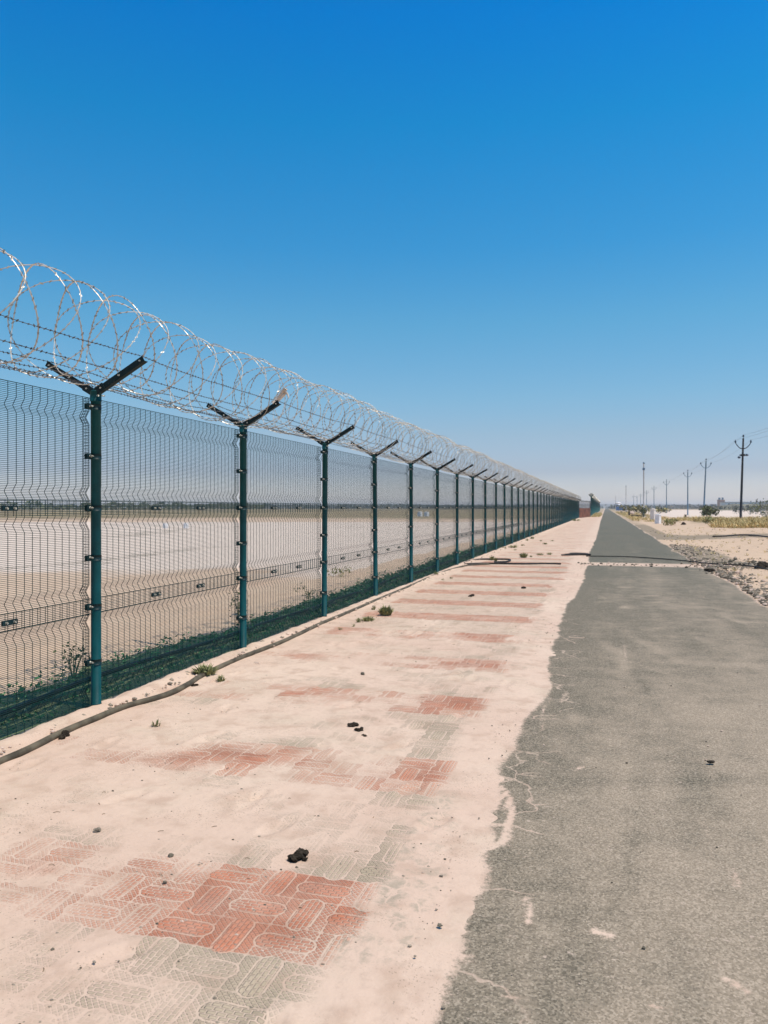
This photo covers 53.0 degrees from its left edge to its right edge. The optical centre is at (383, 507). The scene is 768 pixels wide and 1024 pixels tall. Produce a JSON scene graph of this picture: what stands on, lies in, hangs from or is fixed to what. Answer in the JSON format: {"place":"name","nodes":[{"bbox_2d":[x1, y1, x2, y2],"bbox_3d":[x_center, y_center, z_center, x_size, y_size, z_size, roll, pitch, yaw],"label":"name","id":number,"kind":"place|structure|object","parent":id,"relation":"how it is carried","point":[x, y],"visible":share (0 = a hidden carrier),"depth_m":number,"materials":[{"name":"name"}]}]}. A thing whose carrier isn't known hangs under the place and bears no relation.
{"place":"outdoors","nodes":[
{"label":"outdoors","id":0,"kind":"place"},
{"bbox_2d":[43,593,488,970],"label":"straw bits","id":1,"kind":"object","parent":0,"point":[213,826],"visible":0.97,"depth_m":3.71,"materials":[{"name":"beige plant"}]},
{"bbox_2d":[0,517,600,1023],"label":"pavement","id":2,"kind":"structure","parent":0,"point":[70,879],"depth_m":3.86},
{"bbox_2d":[58,730,69,738],"bbox_3d":[-2.152,1.528,5.183,0.056,0.043,0.109,0,0,-6],"label":"dung","id":3,"kind":"object","parent":2,"relation":"on","point":[64,734],"visible":1,"depth_m":5.19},
{"bbox_2d":[93,827,100,831],"bbox_3d":[-1.372,1.540,3.685,0.036,0.017,0.027,0,0,-10],"label":"stone","id":4,"kind":"object","parent":2,"relation":"on","point":[97,829],"visible":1,"depth_m":3.68,"materials":[{"name":"grey stone"}]},
{"bbox_2d":[152,720,160,726],"bbox_3d":[-1.615,1.532,5.455,0.085,0.060,0.096,0,0,16],"label":"weed","id":5,"kind":"object","parent":2,"relation":"on","point":[157,723],"visible":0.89,"depth_m":5.45,"materials":[{"name":"green plant"}]},
{"bbox_2d":[192,663,219,676],"bbox_3d":[-1.660,1.501,7.131,0.278,0.128,0.264,0,0,16],"label":"weed","id":6,"kind":"object","parent":2,"relation":"on","point":[209,670],"visible":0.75,"depth_m":7.11,"materials":[{"name":"green plant"}]},
{"bbox_2d":[216,675,224,681],"bbox_3d":[-1.460,1.526,6.883,0.101,0.069,0.098,0,0,16],"label":"weed","id":7,"kind":"object","parent":2,"relation":"on","point":[219,678],"visible":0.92,"depth_m":6.88,"materials":[{"name":"green plant"}]},
{"bbox_2d":[0,563,488,764],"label":"hose","id":8,"kind":"object","parent":2,"relation":"on","point":[47,739],"visible":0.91,"depth_m":6.19,"materials":[{"name":"black rubber"}]},
{"bbox_2d":[0,538,525,753],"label":"sand clods","id":9,"kind":"object","parent":2,"relation":"on","point":[133,698],"visible":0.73,"depth_m":6.97,"materials":[{"name":"sand"}]},
{"bbox_2d":[0,554,567,1023],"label":"pebbles","id":10,"kind":"object","parent":2,"relation":"on","point":[266,876],"visible":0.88,"depth_m":3.04,"materials":[{"name":"stone"}]},
{"bbox_2d":[287,847,308,862],"bbox_3d":[-0.373,1.533,3.402,0.089,0.033,0.110,0,0,16],"label":"dung","id":11,"kind":"object","parent":2,"relation":"on","point":[297,855],"visible":1,"depth_m":3.38,"materials":[{"name":"black"}]},
{"bbox_2d":[347,722,358,726],"bbox_3d":[-0.215,1.534,5.444,0.088,0.030,0.059,0,0,-30],"label":"dung","id":12,"kind":"object","parent":2,"relation":"on","point":[353,724],"visible":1,"depth_m":5.43,"materials":[{"name":"black"}]},
{"bbox_2d":[354,727,363,731],"bbox_3d":[-0.169,1.535,5.329,0.069,0.028,0.046,0,0,-30],"label":"dung","id":13,"kind":"object","parent":2,"relation":"on","point":[358,729],"visible":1,"depth_m":5.32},
{"bbox_2d":[362,615,374,621],"bbox_3d":[-0.226,1.516,10.537,0.229,0.087,0.234,0,0,-15],"label":"weed","id":14,"kind":"object","parent":2,"relation":"on","point":[368,618],"visible":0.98,"depth_m":10.52,"materials":[{"name":"green plant"}]},
{"bbox_2d":[378,605,393,615],"bbox_3d":[0.022,1.478,11.064,0.264,0.180,0.286,0,0,16],"label":"weed","id":15,"kind":"object","parent":2,"relation":"on","point":[386,610],"visible":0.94,"depth_m":11.03,"materials":[{"name":"green plant"}]},
{"bbox_2d":[464,558,560,564],"bbox_3d":[3.483,1.530,21.845,2.627,0.054,2.023,0,0,0],"label":"hose","id":16,"kind":"object","parent":2,"relation":"on","point":[500,562],"visible":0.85,"depth_m":21.03,"materials":[{"name":"black rubber"}]},
{"bbox_2d":[520,552,528,557],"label":"weed","id":17,"kind":"object","parent":2,"relation":"on","point":[524,555],"visible":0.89,"depth_m":23.74,"materials":[{"name":"green plant"}]},
{"bbox_2d":[561,553,590,555],"bbox_3d":[6.225,1.524,24.930,0.750,0.091,0.803,0,0,34],"label":"pipe scrap","id":18,"kind":"object","parent":2,"relation":"on","point":[569,554],"visible":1,"depth_m":24.79,"materials":[{"name":"black rubber"}]},
{"bbox_2d":[579,501,589,517],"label":"gate","id":19,"kind":"structure","parent":2,"relation":"on","point":[584,512],"depth_m":119.39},
{"bbox_2d":[11,504,716,507],"bbox_3d":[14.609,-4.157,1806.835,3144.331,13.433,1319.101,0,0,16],"label":"hills","id":20,"kind":"structure","parent":0,"point":[608,505],"depth_m":2100.13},
{"bbox_2d":[0,508,767,739],"bbox_3d":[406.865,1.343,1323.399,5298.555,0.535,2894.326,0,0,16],"label":"ground","id":21,"kind":"structure","parent":0,"point":[755,547],"depth_m":21.36,"materials":[{"name":"beige sand"}]},
{"bbox_2d":[53,641,90,675],"bbox_3d":[-2.826,1.395,7.005,0.375,0.408,0.357,0,0,-34],"label":"bush","id":22,"kind":"object","parent":21,"relation":"on","point":[73,658],"visible":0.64,"depth_m":7.00,"materials":[{"name":"green plant"}]},
{"bbox_2d":[0,500,266,509],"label":"tree belt","id":23,"kind":"object","parent":21,"relation":"on","point":[230,507],"visible":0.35,"depth_m":590.42,"materials":[{"name":"green plant"}]},
{"bbox_2d":[228,592,249,623],"bbox_3d":[-1.949,1.362,10.396,0.348,0.522,0.352,0,0,16],"label":"bush","id":24,"kind":"object","parent":21,"relation":"on","point":[236,606],"visible":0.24,"depth_m":10.39,"materials":[{"name":"green plant"}]},
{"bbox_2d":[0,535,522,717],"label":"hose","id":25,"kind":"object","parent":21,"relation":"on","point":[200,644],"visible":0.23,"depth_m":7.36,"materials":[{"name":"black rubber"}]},
{"bbox_2d":[0,522,557,733],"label":"ground cover","id":26,"kind":"object","parent":21,"relation":"on","point":[365,593],"visible":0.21,"depth_m":9.02,"materials":[{"name":"green plant"}]},
{"bbox_2d":[0,314,580,739],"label":"security fence","id":27,"kind":"object","parent":21,"relation":"on","point":[568,511],"visible":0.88,"depth_m":7.54,"materials":[{"name":"metal"}]},
{"bbox_2d":[272,388,288,403],"bbox_3d":[-1.098,-1.182,8.196,0.196,0.171,0.061,0,0,25],"label":"plastic scrap","id":28,"kind":"object","parent":27,"relation":"on","point":[282,394],"visible":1,"depth_m":8.17,"materials":[{"name":"beige plastic"}]},
{"bbox_2d":[0,248,580,500],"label":"razor wire","id":29,"kind":"object","parent":27,"relation":"on","point":[11,304],"visible":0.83,"depth_m":8.38,"materials":[{"name":"silver metal"}]},
{"bbox_2d":[327,566,350,576],"bbox_3d":[-1.044,1.465,17.479,0.712,0.304,0.469,0,0,-13],"label":"bush","id":30,"kind":"object","parent":21,"relation":"on","point":[339,572],"visible":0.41,"depth_m":17.45,"materials":[{"name":"green plant"}]},
{"bbox_2d":[206,503,606,508],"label":"tree belt","id":31,"kind":"object","parent":21,"relation":"on","point":[289,506],"visible":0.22,"depth_m":1010.41,"materials":[{"name":"green plant"}]},
{"bbox_2d":[588,494,600,514],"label":"boundary fence","id":32,"kind":"object","parent":21,"relation":"on","point":[595,506],"visible":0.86,"depth_m":169.70,"materials":[{"name":"teal metal"}]},
{"bbox_2d":[616,502,621,509],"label":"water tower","id":33,"kind":"structure","parent":21,"relation":"on","point":[618,503],"depth_m":398.58,"materials":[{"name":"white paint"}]},
{"bbox_2d":[590,511,678,521],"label":"verge grass","id":34,"kind":"structure","parent":21,"relation":"on","point":[634,518],"depth_m":120.51,"materials":[{"name":"yellow plant"}]},
{"bbox_2d":[614,504,657,512],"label":"bush","id":35,"kind":"object","parent":21,"relation":"on","point":[636,508],"visible":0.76,"depth_m":210.62,"materials":[{"name":"green plant"}]},
{"bbox_2d":[640,505,646,516],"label":"bush","id":36,"kind":"object","parent":21,"relation":"on","point":[644,510],"visible":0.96,"depth_m":117.88,"materials":[{"name":"green plant"}]},
{"bbox_2d":[643,462,645,516],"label":"lamp mast","id":37,"kind":"object","parent":21,"relation":"on","point":[643,485],"visible":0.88,"depth_m":121.94,"materials":[{"name":"grey metal"}]},
{"bbox_2d":[650,508,655,519],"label":"boundary pillar","id":38,"kind":"structure","parent":21,"relation":"on","point":[652,513],"depth_m":88.78,"materials":[{"name":"beige paint"}]},
{"bbox_2d":[639,505,671,513],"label":"bush","id":39,"kind":"object","parent":21,"relation":"on","point":[663,510],"visible":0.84,"depth_m":188.58,"materials":[{"name":"green plant"}]},
{"bbox_2d":[655,514,660,523],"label":"boundary pillar","id":40,"kind":"structure","parent":21,"relation":"on","point":[657,518],"depth_m":72.64,"materials":[{"name":"white paint"}]},
{"bbox_2d":[607,504,716,508],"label":"scrub","id":41,"kind":"object","parent":21,"relation":"on","point":[681,506],"visible":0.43,"depth_m":879.21,"materials":[{"name":"green plant"}]},
{"bbox_2d":[663,479,669,512],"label":"utility pole","id":42,"kind":"object","parent":21,"relation":"on","point":[666,484],"visible":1,"depth_m":213.91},
{"bbox_2d":[661,517,680,525],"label":"bush","id":43,"kind":"object","parent":21,"relation":"on","point":[670,521],"visible":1,"depth_m":64.74,"materials":[{"name":"green plant"}]},
{"bbox_2d":[683,470,691,514],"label":"utility pole","id":44,"kind":"object","parent":21,"relation":"on","point":[687,490],"visible":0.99,"depth_m":154.93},
{"bbox_2d":[700,459,711,505],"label":"utility pole","id":45,"kind":"object","parent":21,"relation":"on","point":[705,481],"visible":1,"depth_m":119.93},
{"bbox_2d":[647,527,765,587],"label":"verge stones","id":46,"kind":"object","parent":21,"relation":"on","point":[712,551],"visible":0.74,"depth_m":34.66,"materials":[{"name":"grey stone"}]},
{"bbox_2d":[696,516,717,523],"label":"bush","id":47,"kind":"object","parent":21,"relation":"on","point":[708,519],"visible":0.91,"depth_m":59.80,"materials":[{"name":"green plant"}]},
{"bbox_2d":[652,527,767,578],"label":"verge tufts","id":48,"kind":"object","parent":21,"relation":"on","point":[765,551],"visible":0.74,"depth_m":32.82,"materials":[{"name":"plant"}]},
{"bbox_2d":[700,504,721,515],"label":"bush","id":49,"kind":"object","parent":21,"relation":"on","point":[708,510],"visible":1,"depth_m":107.78,"materials":[{"name":"green plant"}]},
{"bbox_2d":[661,557,767,574],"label":"rubble","id":50,"kind":"object","parent":21,"relation":"on","point":[753,563],"visible":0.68,"depth_m":20.27,"materials":[{"name":"stone"}]},
{"bbox_2d":[665,515,767,527],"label":"dry grass","id":51,"kind":"structure","parent":21,"relation":"on","point":[747,522],"depth_m":57.22,"materials":[{"name":"yellow plant"}]},
{"bbox_2d":[712,534,767,537],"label":"cable","id":52,"kind":"object","parent":21,"relation":"on","point":[740,534],"visible":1,"depth_m":38.42,"materials":[{"name":"black rubber"}]},
{"bbox_2d":[735,435,751,518],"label":"utility pole","id":53,"kind":"object","parent":21,"relation":"on","point":[741,486],"visible":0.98,"depth_m":79.92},
{"bbox_2d":[733,505,760,513],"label":"bush","id":54,"kind":"object","parent":21,"relation":"on","point":[735,510],"visible":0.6,"depth_m":170.07,"materials":[{"name":"green plant"}]},
{"bbox_2d":[747,498,767,516],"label":"bush","id":55,"kind":"object","parent":21,"relation":"on","point":[762,508],"visible":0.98,"depth_m":95.01,"materials":[{"name":"green plant"}]},
{"bbox_2d":[754,561,767,568],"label":"clod heap","id":56,"kind":"object","parent":21,"relation":"on","point":[763,564],"visible":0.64,"depth_m":19.18,"materials":[{"name":"black soil"}]},
{"bbox_2d":[0,0,767,505],"label":"sky","id":57,"kind":"structure","parent":0,"point":[530,236],"materials":[{"name":"blue"}]},
{"bbox_2d":[412,508,767,1023],"bbox_3d":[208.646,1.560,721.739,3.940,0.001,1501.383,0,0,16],"label":"road","id":58,"kind":"structure","parent":0,"point":[555,919],"depth_m":3.80,"materials":[{"name":"grey asphalt"}]},
{"bbox_2d":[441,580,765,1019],"bbox_3d":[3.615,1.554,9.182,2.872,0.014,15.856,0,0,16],"label":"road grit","id":59,"kind":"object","parent":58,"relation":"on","point":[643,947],"visible":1,"depth_m":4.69,"materials":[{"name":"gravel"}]},
{"bbox_2d":[576,544,767,605],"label":"gravel","id":60,"kind":"structure","parent":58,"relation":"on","point":[752,591],"depth_m":18.50,"materials":[{"name":"grey gravel"}]},
{"bbox_2d":[588,556,767,569],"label":"cable","id":61,"kind":"object","parent":58,"relation":"on","point":[682,560],"visible":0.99,"depth_m":22.13,"materials":[{"name":"black rubber"}]},
{"bbox_2d":[704,568,714,571],"bbox_3d":[7.907,1.512,18.695,0.194,0.075,0.308,0,0,-5],"label":"clod","id":62,"kind":"object","parent":58,"relation":"on","point":[708,569],"visible":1,"depth_m":18.61,"materials":[{"name":"black soil"}]},
{"bbox_2d":[700,504,767,509],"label":"embankment","id":63,"kind":"structure","parent":0,"point":[733,505],"depth_m":417.72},
{"bbox_2d":[717,498,724,505],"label":"building","id":64,"kind":"structure","parent":63,"relation":"on","point":[719,500],"depth_m":539.45,"materials":[{"name":"grey concrete"}]},
{"bbox_2d":[698,505,767,509],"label":"scrub","id":65,"kind":"object","parent":63,"relation":"on","point":[721,507],"visible":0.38,"depth_m":407.00,"materials":[{"name":"green plant"}]},
{"bbox_2d":[720,502,764,504],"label":"building","id":66,"kind":"structure","parent":63,"relation":"on","point":[724,503],"depth_m":476.01,"materials":[{"name":"beige paint"}]}
]}

